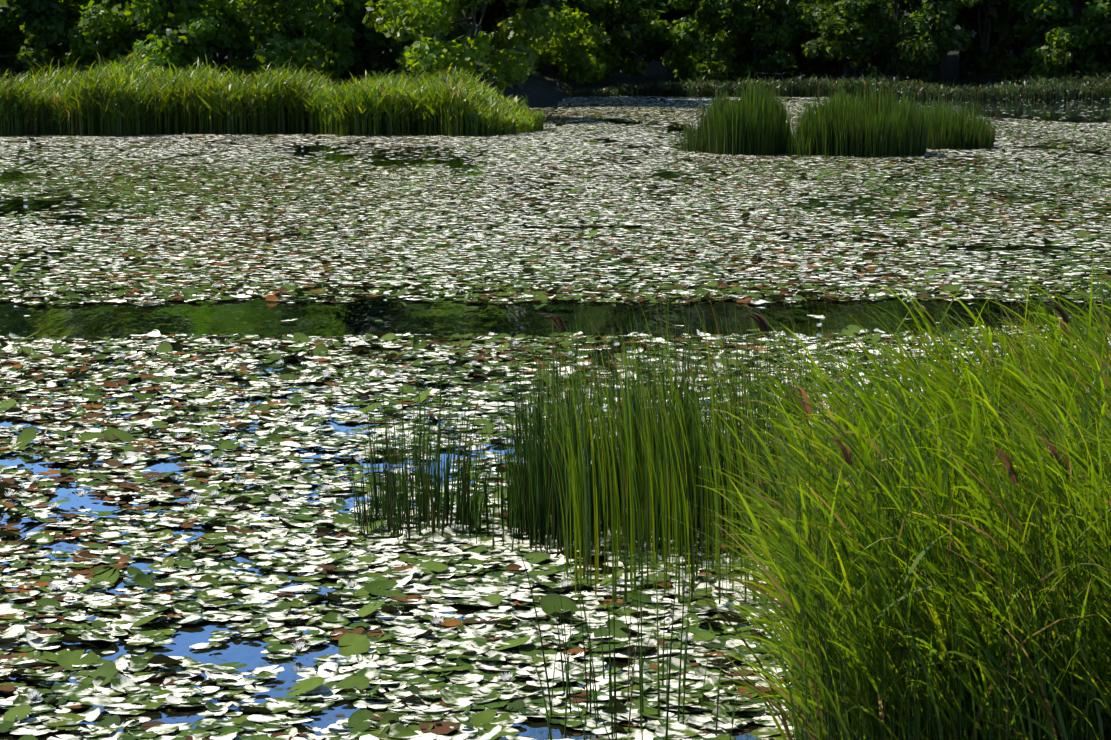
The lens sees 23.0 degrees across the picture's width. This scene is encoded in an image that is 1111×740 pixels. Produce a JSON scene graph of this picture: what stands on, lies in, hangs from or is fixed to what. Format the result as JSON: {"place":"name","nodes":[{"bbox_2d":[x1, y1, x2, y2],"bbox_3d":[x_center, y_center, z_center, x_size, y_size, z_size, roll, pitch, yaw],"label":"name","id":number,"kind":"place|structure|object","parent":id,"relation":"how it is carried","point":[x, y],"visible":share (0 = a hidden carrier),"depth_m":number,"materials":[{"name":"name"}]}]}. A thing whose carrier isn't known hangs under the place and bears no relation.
{"place":"outdoors","nodes":[
{"label":"outdoors","id":0,"kind":"place"},
{"bbox_2d":[0,294,1088,739],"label":"floating debris","id":1,"kind":"object","parent":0,"point":[284,550],"visible":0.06,"depth_m":17.32,"materials":[{"name":"brown plant"}]},
{"bbox_2d":[14,10,1076,108],"bbox_3d":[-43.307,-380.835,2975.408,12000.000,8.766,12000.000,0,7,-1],"label":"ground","id":2,"kind":"structure","parent":0,"point":[546,86],"depth_m":134.19,"materials":[{"name":"green plant"}]},
{"bbox_2d":[0,48,546,136],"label":"reed bed","id":3,"kind":"object","parent":2,"relation":"on","point":[124,98],"visible":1,"depth_m":83.98,"materials":[{"name":"green plant"}]},
{"bbox_2d":[563,69,1110,98],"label":"shore reeds","id":4,"kind":"object","parent":2,"relation":"on","point":[1091,86],"visible":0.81,"depth_m":125.05,"materials":[{"name":"green plant"}]},
{"bbox_2d":[678,63,996,157],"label":"reeds","id":5,"kind":"object","parent":2,"relation":"on","point":[755,124],"visible":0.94,"depth_m":71.19,"materials":[{"name":"green plant"}]},
{"bbox_2d":[0,96,1110,739],"bbox_3d":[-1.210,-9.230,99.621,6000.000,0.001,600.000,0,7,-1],"label":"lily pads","id":6,"kind":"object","parent":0,"point":[254,314],"depth_m":36.22,"materials":[{"name":"green plant"}]},
{"bbox_2d":[0,118,1091,699],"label":"lily flowers","id":7,"kind":"object","parent":6,"relation":"on","point":[436,620],"visible":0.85,"depth_m":28.31,"materials":[{"name":"white plant"}]},
{"bbox_2d":[0,281,1110,739],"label":"pads","id":8,"kind":"object","parent":6,"relation":"on","point":[110,683],"visible":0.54,"depth_m":18.52,"materials":[{"name":"green plant"}]},
{"bbox_2d":[0,162,1110,286],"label":"lily pads","id":9,"kind":"object","parent":6,"relation":"on","point":[478,235],"visible":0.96,"depth_m":46.15,"materials":[{"name":"green plant"}]},
{"bbox_2d":[0,95,1110,166],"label":"lily pads","id":10,"kind":"object","parent":6,"relation":"on","point":[590,145],"visible":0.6,"depth_m":76.59,"materials":[{"name":"green plant"}]},
{"bbox_2d":[324,503,800,739],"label":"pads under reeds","id":11,"kind":"object","parent":6,"relation":"on","point":[398,729],"visible":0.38,"depth_m":15.13,"materials":[{"name":"green plant"}]},
{"bbox_2d":[346,263,827,739],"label":"bulrush","id":12,"kind":"object","parent":6,"relation":"in","point":[532,493],"visible":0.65,"depth_m":18.56,"materials":[{"name":"green plant"}]},
{"bbox_2d":[499,252,1110,739],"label":"grass","id":13,"kind":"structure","parent":6,"relation":"on","point":[945,566],"depth_m":12.23,"materials":[{"name":"green plant"}]},
{"bbox_2d":[536,300,1082,590],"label":"seed heads","id":14,"kind":"object","parent":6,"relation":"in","point":[761,322],"visible":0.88,"depth_m":16.27,"materials":[{"name":"plant"}]},
{"bbox_2d":[0,0,1110,89],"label":"tree","id":15,"kind":"object","parent":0,"point":[417,32],"depth_m":126.99,"materials":[{"name":"green plant"}]}
]}

